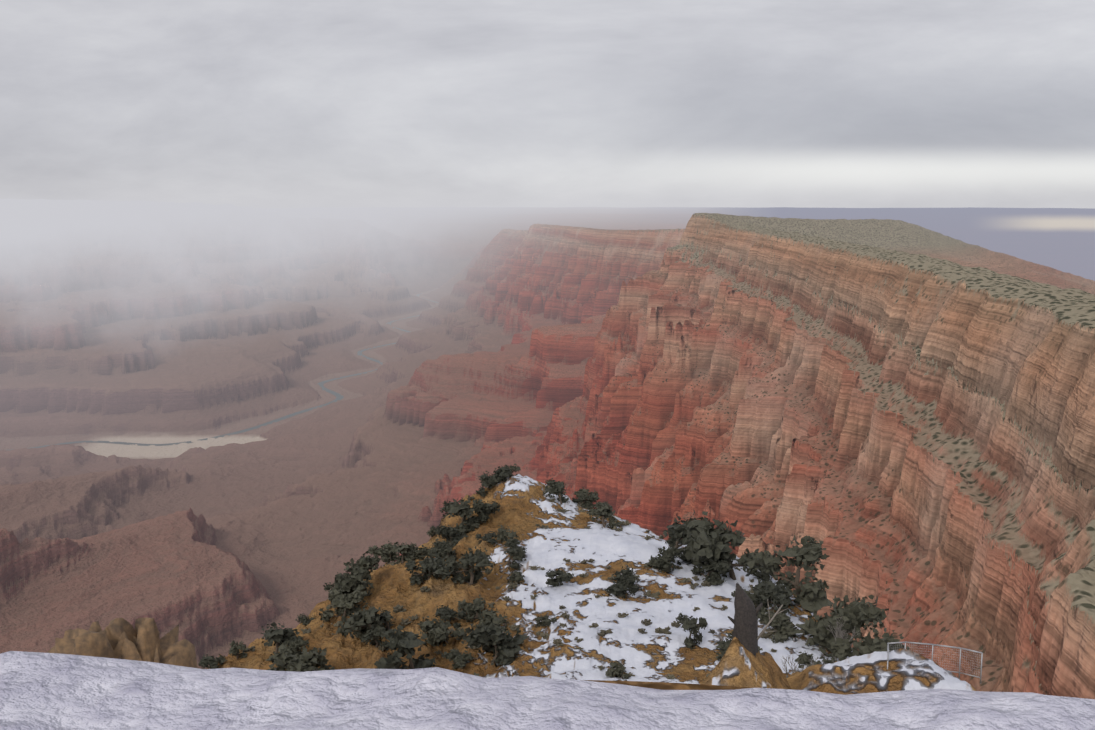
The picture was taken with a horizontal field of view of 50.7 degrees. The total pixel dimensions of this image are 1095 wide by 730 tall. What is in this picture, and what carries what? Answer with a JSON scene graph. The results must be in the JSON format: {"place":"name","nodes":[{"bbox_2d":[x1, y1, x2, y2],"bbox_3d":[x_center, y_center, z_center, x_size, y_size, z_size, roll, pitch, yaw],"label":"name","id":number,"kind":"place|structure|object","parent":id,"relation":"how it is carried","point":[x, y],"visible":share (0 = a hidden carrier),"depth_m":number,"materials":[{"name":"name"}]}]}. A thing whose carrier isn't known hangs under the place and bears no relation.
{"place":"outdoors","nodes":[
{"label":"outdoors","id":0,"kind":"place"},
{"bbox_2d":[12,292,437,449],"bbox_3d":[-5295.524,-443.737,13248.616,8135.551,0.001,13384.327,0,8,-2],"label":"river","id":1,"kind":"structure","parent":0,"point":[338,396],"depth_m":7840.29,"materials":[{"name":"grey liquid"}]},
{"bbox_2d":[0,199,1094,698],"bbox_3d":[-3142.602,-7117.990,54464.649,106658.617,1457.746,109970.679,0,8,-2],"label":"canyon terrain","id":2,"kind":"structure","parent":0,"point":[894,409],"depth_m":3085.59,"materials":[{"name":"red stone"}]},
{"bbox_2d":[46,617,198,667],"bbox_3d":[-11.427,10.171,30.617,5.061,6.976,3.689,0,8,-2],"label":"rock outcrop","id":3,"kind":"object","parent":2,"relation":"on","point":[119,638],"visible":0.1,"depth_m":30.38,"materials":[{"name":"brown stone"}]},
{"bbox_2d":[198,654,227,668],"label":"juniper shrub","id":4,"kind":"object","parent":2,"relation":"on","point":[211,661],"visible":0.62,"depth_m":86.69,"materials":[{"name":"green plant"}]},
{"bbox_2d":[228,640,247,658],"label":"juniper shrub","id":5,"kind":"object","parent":2,"relation":"on","point":[235,648],"visible":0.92,"depth_m":88.57,"materials":[{"name":"green plant"}]},
{"bbox_2d":[242,646,254,651],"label":"scrub bush","id":6,"kind":"object","parent":2,"relation":"on","point":[252,648],"visible":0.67,"depth_m":89.70,"materials":[{"name":"green plant"}]},
{"bbox_2d":[261,622,302,654],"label":"juniper tree","id":7,"kind":"object","parent":2,"relation":"on","point":[277,636],"visible":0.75,"depth_m":87.56,"materials":[{"name":"green plant"}]},
{"bbox_2d":[265,636,309,663],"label":"juniper shrub","id":8,"kind":"object","parent":2,"relation":"on","point":[296,644],"visible":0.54,"depth_m":86.69,"materials":[{"name":"green plant"}]},
{"bbox_2d":[267,645,334,671],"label":"juniper tree","id":9,"kind":"object","parent":2,"relation":"on","point":[313,659],"visible":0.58,"depth_m":80.67,"materials":[{"name":"green plant"}]},
{"bbox_2d":[295,613,316,625],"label":"juniper shrub","id":10,"kind":"object","parent":2,"relation":"on","point":[305,620],"visible":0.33,"depth_m":95.65,"materials":[{"name":"green plant"}]},
{"bbox_2d":[301,628,312,633],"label":"scrub bush","id":11,"kind":"object","parent":2,"relation":"on","point":[304,631],"visible":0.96,"depth_m":91.42,"materials":[{"name":"green plant"}]},
{"bbox_2d":[323,572,344,590],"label":"juniper shrub","id":12,"kind":"object","parent":2,"relation":"on","point":[329,586],"visible":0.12,"depth_m":102.00,"materials":[{"name":"green plant"}]},
{"bbox_2d":[319,587,366,621],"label":"juniper tree","id":13,"kind":"object","parent":2,"relation":"on","point":[342,603],"visible":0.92,"depth_m":94.11,"materials":[{"name":"green plant"}]},
{"bbox_2d":[328,549,380,596],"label":"juniper tree","id":14,"kind":"object","parent":2,"relation":"on","point":[359,573],"visible":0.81,"depth_m":97.09,"materials":[{"name":"green plant"}]},
{"bbox_2d":[337,603,387,638],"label":"juniper tree","id":15,"kind":"object","parent":2,"relation":"on","point":[366,618],"visible":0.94,"depth_m":87.76,"materials":[{"name":"green plant"}]},
{"bbox_2d":[355,621,384,639],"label":"juniper shrub","id":16,"kind":"object","parent":2,"relation":"on","point":[375,625],"visible":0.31,"depth_m":88.33,"materials":[{"name":"green plant"}]},
{"bbox_2d":[360,627,390,650],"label":"juniper shrub","id":17,"kind":"object","parent":2,"relation":"on","point":[374,634],"visible":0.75,"depth_m":86.57,"materials":[{"name":"green plant"}]},
{"bbox_2d":[368,540,397,563],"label":"juniper shrub","id":18,"kind":"object","parent":2,"relation":"on","point":[384,551],"visible":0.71,"depth_m":107.03,"materials":[{"name":"green plant"}]},
{"bbox_2d":[375,610,395,628],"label":"juniper shrub","id":19,"kind":"object","parent":2,"relation":"on","point":[385,616],"visible":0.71,"depth_m":89.65,"materials":[{"name":"green plant"}]},
{"bbox_2d":[392,604,405,612],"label":"scrub bush","id":20,"kind":"object","parent":2,"relation":"on","point":[398,608],"visible":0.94,"depth_m":92.81,"materials":[{"name":"green plant"}]},
{"bbox_2d":[390,541,415,563],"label":"shrub","id":21,"kind":"object","parent":2,"relation":"on","point":[401,549],"visible":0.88,"depth_m":106.37,"materials":[{"name":"green plant"}]},
{"bbox_2d":[374,625,436,668],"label":"juniper tree","id":22,"kind":"object","parent":2,"relation":"on","point":[404,643],"visible":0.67,"depth_m":80.95,"materials":[{"name":"green plant"}]},
{"bbox_2d":[400,618,410,625],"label":"scrub bush","id":23,"kind":"object","parent":2,"relation":"on","point":[406,622],"visible":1,"depth_m":90.88,"materials":[{"name":"green plant"}]},
{"bbox_2d":[395,542,425,563],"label":"juniper shrub","id":24,"kind":"object","parent":2,"relation":"on","point":[417,554],"visible":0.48,"depth_m":106.66,"materials":[{"name":"green plant"}]},
{"bbox_2d":[419,545,430,559],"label":"juniper shrub","id":25,"kind":"object","parent":2,"relation":"on","point":[427,551],"visible":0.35,"depth_m":107.42,"materials":[{"name":"green plant"}]},
{"bbox_2d":[420,586,429,592],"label":"scrub bush","id":26,"kind":"object","parent":2,"relation":"on","point":[424,589],"visible":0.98,"depth_m":94.86,"materials":[{"name":"green plant"}]},
{"bbox_2d":[404,553,453,585],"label":"juniper tree","id":27,"kind":"object","parent":2,"relation":"on","point":[429,565],"visible":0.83,"depth_m":96.07,"materials":[{"name":"green plant"}]},
{"bbox_2d":[426,525,436,536],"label":"juniper shrub","id":28,"kind":"object","parent":2,"relation":"on","point":[431,532],"visible":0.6,"depth_m":114.70,"materials":[{"name":"green plant"}]},
{"bbox_2d":[417,616,466,646],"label":"juniper tree","id":29,"kind":"object","parent":2,"relation":"on","point":[437,632],"visible":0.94,"depth_m":86.73,"materials":[{"name":"green plant"}]},
{"bbox_2d":[430,541,453,560],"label":"juniper shrub","id":30,"kind":"object","parent":2,"relation":"on","point":[446,550],"visible":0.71,"depth_m":105.22,"materials":[{"name":"green plant"}]},
{"bbox_2d":[430,538,456,557],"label":"juniper shrub","id":31,"kind":"object","parent":2,"relation":"on","point":[436,545],"visible":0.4,"depth_m":106.73,"materials":[{"name":"green plant"}]},
{"bbox_2d":[433,605,465,628],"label":"juniper shrub","id":32,"kind":"object","parent":2,"relation":"on","point":[446,613],"visible":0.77,"depth_m":90.99,"materials":[{"name":"green plant"}]},
{"bbox_2d":[434,524,468,547],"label":"juniper tree","id":33,"kind":"object","parent":2,"relation":"on","point":[452,535],"visible":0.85,"depth_m":110.31,"materials":[{"name":"green plant"}]},
{"bbox_2d":[441,647,461,661],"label":"juniper shrub","id":34,"kind":"object","parent":2,"relation":"on","point":[453,651],"visible":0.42,"depth_m":83.54,"materials":[{"name":"green plant"}]},
{"bbox_2d":[447,564,462,574],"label":"juniper shrub","id":35,"kind":"object","parent":2,"relation":"on","point":[456,569],"visible":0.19,"depth_m":100.25,"materials":[{"name":"green plant"}]},
{"bbox_2d":[447,650,474,669],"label":"juniper shrub","id":36,"kind":"object","parent":2,"relation":"on","point":[461,660],"visible":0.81,"depth_m":82.25,"materials":[{"name":"green plant"}]},
{"bbox_2d":[440,498,484,534],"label":"juniper tree","id":37,"kind":"object","parent":2,"relation":"on","point":[463,509],"visible":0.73,"depth_m":112.98,"materials":[{"name":"green plant"}]},
{"bbox_2d":[459,516,479,534],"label":"juniper shrub","id":38,"kind":"object","parent":2,"relation":"on","point":[474,524],"visible":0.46,"depth_m":113.17,"materials":[{"name":"green plant"}]},
{"bbox_2d":[444,546,495,585],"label":"juniper tree","id":39,"kind":"object","parent":2,"relation":"on","point":[480,559],"visible":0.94,"depth_m":96.39,"materials":[{"name":"green plant"}]},
{"bbox_2d":[457,594,485,621],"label":"juniper shrub","id":40,"kind":"object","parent":2,"relation":"on","point":[472,610],"visible":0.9,"depth_m":91.92,"materials":[{"name":"green plant"}]},
{"bbox_2d":[468,514,485,522],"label":"juniper shrub","id":41,"kind":"object","parent":2,"relation":"on","point":[472,520],"visible":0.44,"depth_m":114.17,"materials":[{"name":"green plant"}]},
{"bbox_2d":[475,531,496,544],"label":"juniper shrub","id":42,"kind":"object","parent":2,"relation":"on","point":[489,537],"visible":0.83,"depth_m":108.95,"materials":[{"name":"green plant"}]},
{"bbox_2d":[474,471,501,496],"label":"juniper tree","id":43,"kind":"object","parent":2,"relation":"on","point":[487,480],"visible":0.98,"depth_m":120.66,"materials":[{"name":"green plant"}]},
{"bbox_2d":[475,501,500,523],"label":"juniper shrub","id":44,"kind":"object","parent":2,"relation":"on","point":[488,509],"visible":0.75,"depth_m":114.69,"materials":[{"name":"green plant"}]},
{"bbox_2d":[471,605,509,629],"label":"juniper tree","id":45,"kind":"object","parent":2,"relation":"on","point":[489,615],"visible":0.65,"depth_m":89.17,"materials":[{"name":"green plant"}]},
{"bbox_2d":[461,618,528,666],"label":"juniper tree","id":46,"kind":"object","parent":2,"relation":"on","point":[505,648],"visible":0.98,"depth_m":82.34,"materials":[{"name":"green plant"}]},
{"bbox_2d":[492,465,511,481],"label":"shrub","id":47,"kind":"object","parent":2,"relation":"on","point":[502,472],"visible":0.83,"depth_m":121.89,"materials":[{"name":"green plant"}]},
{"bbox_2d":[494,524,519,545],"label":"shrub","id":48,"kind":"object","parent":2,"relation":"on","point":[502,534],"visible":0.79,"depth_m":108.25,"materials":[{"name":"green plant"}]},
{"bbox_2d":[507,582,517,589],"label":"scrub bush","id":49,"kind":"object","parent":2,"relation":"on","point":[511,586],"visible":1,"depth_m":96.75,"materials":[{"name":"green plant"}]},
{"bbox_2d":[505,537,520,548],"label":"juniper shrub","id":50,"kind":"object","parent":2,"relation":"on","point":[514,541],"visible":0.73,"depth_m":105.93,"materials":[{"name":"green plant"}]},
{"bbox_2d":[508,623,519,630],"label":"scrub bush","id":51,"kind":"object","parent":2,"relation":"on","point":[513,627],"visible":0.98,"depth_m":88.86,"materials":[{"name":"green plant"}]},
{"bbox_2d":[506,464,521,477],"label":"juniper shrub","id":52,"kind":"object","parent":2,"relation":"on","point":[514,468],"visible":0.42,"depth_m":124.33,"materials":[{"name":"green plant"}]},
{"bbox_2d":[503,545,526,569],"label":"juniper shrub","id":53,"kind":"object","parent":2,"relation":"on","point":[516,553],"visible":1,"depth_m":103.00,"materials":[{"name":"green plant"}]},
{"bbox_2d":[507,569,524,583],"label":"shrub","id":54,"kind":"object","parent":2,"relation":"on","point":[518,577],"visible":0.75,"depth_m":98.31,"materials":[{"name":"green plant"}]},
{"bbox_2d":[540,632,549,638],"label":"scrub bush","id":55,"kind":"object","parent":2,"relation":"on","point":[545,635],"visible":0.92,"depth_m":86.35,"materials":[{"name":"green plant"}]},
{"bbox_2d":[535,615,556,626],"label":"juniper shrub","id":56,"kind":"object","parent":2,"relation":"on","point":[544,622],"visible":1,"depth_m":88.44,"materials":[{"name":"green plant"}]},
{"bbox_2d":[545,478,564,487],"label":"shrub","id":57,"kind":"object","parent":2,"relation":"on","point":[549,482],"visible":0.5,"depth_m":123.26,"materials":[{"name":"green plant"}]},
{"bbox_2d":[543,481,569,504],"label":"juniper tree","id":58,"kind":"object","parent":2,"relation":"on","point":[558,490],"visible":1,"depth_m":119.21,"materials":[{"name":"green plant"}]},
{"bbox_2d":[553,638,563,646],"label":"scrub bush","id":59,"kind":"object","parent":2,"relation":"on","point":[558,642],"visible":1,"depth_m":83.50,"materials":[{"name":"green plant"}]},
{"bbox_2d":[545,568,574,586],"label":"juniper shrub","id":60,"kind":"object","parent":2,"relation":"on","point":[560,578],"visible":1,"depth_m":96.74,"materials":[{"name":"green plant"}]},
{"bbox_2d":[560,612,569,618],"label":"scrub bush","id":61,"kind":"object","parent":2,"relation":"on","point":[565,615],"visible":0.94,"depth_m":90.19,"materials":[{"name":"green plant"}]},
{"bbox_2d":[572,493,599,508],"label":"juniper shrub","id":62,"kind":"object","parent":2,"relation":"on","point":[587,500],"visible":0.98,"depth_m":121.00,"materials":[{"name":"green plant"}]},
{"bbox_2d":[574,487,598,502],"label":"juniper shrub","id":63,"kind":"object","parent":2,"relation":"on","point":[583,491],"visible":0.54,"depth_m":124.48,"materials":[{"name":"green plant"}]},
{"bbox_2d":[595,501,610,507],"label":"juniper shrub","id":64,"kind":"object","parent":2,"relation":"on","point":[604,503],"visible":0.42,"depth_m":120.45,"materials":[{"name":"green plant"}]},
{"bbox_2d":[587,503,621,527],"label":"juniper tree","id":65,"kind":"object","parent":2,"relation":"on","point":[603,512],"visible":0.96,"depth_m":115.47,"materials":[{"name":"green plant"}]},
{"bbox_2d":[597,629,612,636],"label":"scrub bush","id":66,"kind":"object","parent":2,"relation":"on","point":[602,633],"visible":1,"depth_m":86.28,"materials":[{"name":"green plant"}]},
{"bbox_2d":[605,660,629,678],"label":"juniper shrub","id":67,"kind":"object","parent":2,"relation":"on","point":[618,671],"visible":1,"depth_m":79.74,"materials":[{"name":"green plant"}]},
{"bbox_2d":[616,612,628,617],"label":"scrub bush","id":68,"kind":"object","parent":2,"relation":"on","point":[620,615],"visible":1,"depth_m":91.11,"materials":[{"name":"green plant"}]},
{"bbox_2d":[605,565,641,597],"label":"juniper tree","id":69,"kind":"object","parent":2,"relation":"on","point":[624,584],"visible":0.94,"depth_m":95.49,"materials":[{"name":"green plant"}]},
{"bbox_2d":[621,520,630,525],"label":"scrub bush","id":70,"kind":"object","parent":2,"relation":"on","point":[625,523],"visible":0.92,"depth_m":117.05,"materials":[{"name":"green plant"}]},
{"bbox_2d":[638,628,646,633],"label":"scrub bush","id":71,"kind":"object","parent":2,"relation":"on","point":[641,631],"visible":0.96,"depth_m":87.50,"materials":[{"name":"green plant"}]},
{"bbox_2d":[641,619,652,625],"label":"scrub bush","id":72,"kind":"object","parent":2,"relation":"on","point":[646,622],"visible":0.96,"depth_m":89.91,"materials":[{"name":"green plant"}]},
{"bbox_2d":[643,590,653,597],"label":"scrub bush","id":73,"kind":"object","parent":2,"relation":"on","point":[648,593],"visible":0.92,"depth_m":96.14,"materials":[{"name":"green plant"}]},
{"bbox_2d":[652,591,660,598],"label":"scrub bush","id":74,"kind":"object","parent":2,"relation":"on","point":[656,594],"visible":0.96,"depth_m":96.05,"materials":[{"name":"green plant"}]},
{"bbox_2d":[645,544,683,573],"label":"juniper tree","id":75,"kind":"object","parent":2,"relation":"on","point":[663,563],"visible":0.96,"depth_m":102.03,"materials":[{"name":"green plant"}]},
{"bbox_2d":[660,626,670,633],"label":"scrub bush","id":76,"kind":"object","parent":2,"relation":"on","point":[666,630],"visible":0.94,"depth_m":87.56,"materials":[{"name":"green plant"}]},
{"bbox_2d":[665,673,674,678],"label":"scrub bush","id":77,"kind":"object","parent":2,"relation":"on","point":[669,676],"visible":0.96,"depth_m":79.77,"materials":[{"name":"green plant"}]},
{"bbox_2d":[665,537,675,547],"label":"juniper shrub","id":78,"kind":"object","parent":2,"relation":"on","point":[672,542],"visible":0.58,"depth_m":107.58,"materials":[{"name":"green plant"}]},
{"bbox_2d":[671,621,680,627],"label":"scrub bush","id":79,"kind":"object","parent":2,"relation":"on","point":[674,624],"visible":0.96,"depth_m":89.72,"materials":[{"name":"green plant"}]},
{"bbox_2d":[661,516,696,564],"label":"juniper tree","id":80,"kind":"object","parent":2,"relation":"on","point":[674,528],"visible":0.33,"depth_m":105.90,"materials":[{"name":"green plant"}]},
{"bbox_2d":[679,578,691,582],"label":"scrub bush","id":81,"kind":"object","parent":2,"relation":"on","point":[686,580],"visible":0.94,"depth_m":99.05,"materials":[{"name":"green plant"}]},
{"bbox_2d":[676,613,707,649],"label":"juniper shrub","id":82,"kind":"object","parent":2,"relation":"on","point":[690,625],"visible":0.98,"depth_m":85.80,"materials":[{"name":"green plant"}]},
{"bbox_2d":[689,582,698,589],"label":"scrub bush","id":83,"kind":"object","parent":2,"relation":"on","point":[694,585],"visible":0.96,"depth_m":98.36,"materials":[{"name":"green plant"}]},
{"bbox_2d":[701,581,710,586],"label":"scrub bush","id":84,"kind":"object","parent":2,"relation":"on","point":[705,583],"visible":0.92,"depth_m":99.19,"materials":[{"name":"green plant"}]},
{"bbox_2d":[690,558,730,585],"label":"juniper tree","id":85,"kind":"object","parent":2,"relation":"on","point":[719,568],"visible":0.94,"depth_m":99.79,"materials":[{"name":"green plant"}]},
{"bbox_2d":[680,510,766,579],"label":"juniper tree","id":86,"kind":"object","parent":2,"relation":"on","point":[708,541],"visible":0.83,"depth_m":101.52,"materials":[{"name":"green plant"}]},
{"bbox_2d":[716,631,732,652],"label":"juniper shrub","id":87,"kind":"object","parent":2,"relation":"on","point":[723,645],"visible":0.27,"depth_m":85.15,"materials":[{"name":"green plant"}]},
{"bbox_2d":[716,646,762,660],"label":"juniper shrub","id":88,"kind":"object","parent":2,"relation":"on","point":[719,656],"visible":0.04,"depth_m":83.57,"materials":[{"name":"green plant"}]},
{"bbox_2d":[744,590,767,608],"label":"juniper shrub","id":89,"kind":"object","parent":2,"relation":"on","point":[750,595],"visible":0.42,"depth_m":94.50,"materials":[{"name":"green plant"}]},
{"bbox_2d":[728,582,787,656],"bbox_3d":[5.095,6.222,27.863,1.541,2.112,0.617,-1,8,-9],"label":"burnt snag","id":90,"kind":"object","parent":2,"relation":"on","point":[744,621],"visible":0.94,"depth_m":27.65,"materials":[{"name":"brown wood"}]},
{"bbox_2d":[761,632,770,638],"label":"scrub bush","id":91,"kind":"object","parent":2,"relation":"on","point":[766,635],"visible":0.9,"depth_m":88.33,"materials":[{"name":"green plant"}]},
{"bbox_2d":[752,569,780,580],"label":"juniper shrub","id":92,"kind":"object","parent":2,"relation":"on","point":[769,574],"visible":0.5,"depth_m":104.25,"materials":[{"name":"green plant"}]},
{"bbox_2d":[752,575,795,617],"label":"juniper tree","id":93,"kind":"object","parent":2,"relation":"on","point":[779,595],"visible":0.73,"depth_m":92.88,"materials":[{"name":"green plant"}]},
{"bbox_2d":[757,608,803,642],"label":"juniper shrub","id":94,"kind":"object","parent":2,"relation":"on","point":[780,623],"visible":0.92,"depth_m":88.02,"materials":[{"name":"green plant"}]},
{"bbox_2d":[747,535,833,612],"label":"juniper tree","id":95,"kind":"object","parent":2,"relation":"on","point":[811,597],"visible":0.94,"depth_m":96.63,"materials":[{"name":"green plant"}]},
{"bbox_2d":[781,655,811,677],"bbox_3d":[7.460,9.746,34.533,1.581,1.740,1.658,6,10,34],"label":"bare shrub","id":96,"kind":"object","parent":2,"relation":"on","point":[784,662],"visible":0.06,"depth_m":35.01,"materials":[{"name":"grey plant"}]},
{"bbox_2d":[793,658,833,671],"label":"bare tree","id":97,"kind":"object","parent":2,"relation":"on","point":[808,665],"visible":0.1,"depth_m":77.31,"materials":[{"name":"grey plant"}]},
{"bbox_2d":[795,652,845,667],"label":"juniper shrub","id":98,"kind":"object","parent":2,"relation":"on","point":[803,658],"visible":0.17,"depth_m":79.66,"materials":[{"name":"green plant"}]},
{"bbox_2d":[795,595,888,657],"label":"juniper tree","id":99,"kind":"object","parent":2,"relation":"on","point":[857,615],"visible":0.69,"depth_m":86.61,"materials":[{"name":"green plant"}]},
{"bbox_2d":[825,617,859,659],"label":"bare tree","id":100,"kind":"object","parent":2,"relation":"on","point":[838,632],"visible":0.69,"depth_m":84.62,"materials":[{"name":"grey plant"}]},
{"bbox_2d":[828,628,909,659],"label":"juniper tree","id":101,"kind":"object","parent":2,"relation":"on","point":[867,645],"visible":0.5,"depth_m":81.13,"materials":[{"name":"green plant"}]},
{"bbox_2d":[887,641,982,683],"bbox_3d":[10.409,8.129,31.581,2.607,0.885,0.890,0,8,-3],"label":"lookout railing","id":102,"kind":"object","parent":2,"relation":"on","point":[943,646],"visible":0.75,"depth_m":31.59,"materials":[{"name":"metal"}]},
{"bbox_2d":[0,651,1094,729],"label":"snow","id":103,"kind":"structure","parent":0,"point":[46,691],"depth_m":0.78,"materials":[{"name":"white snow"}]},
{"bbox_2d":[0,0,1094,208],"label":"sky","id":104,"kind":"structure","parent":0,"point":[247,103],"materials":[{"name":"grey"}]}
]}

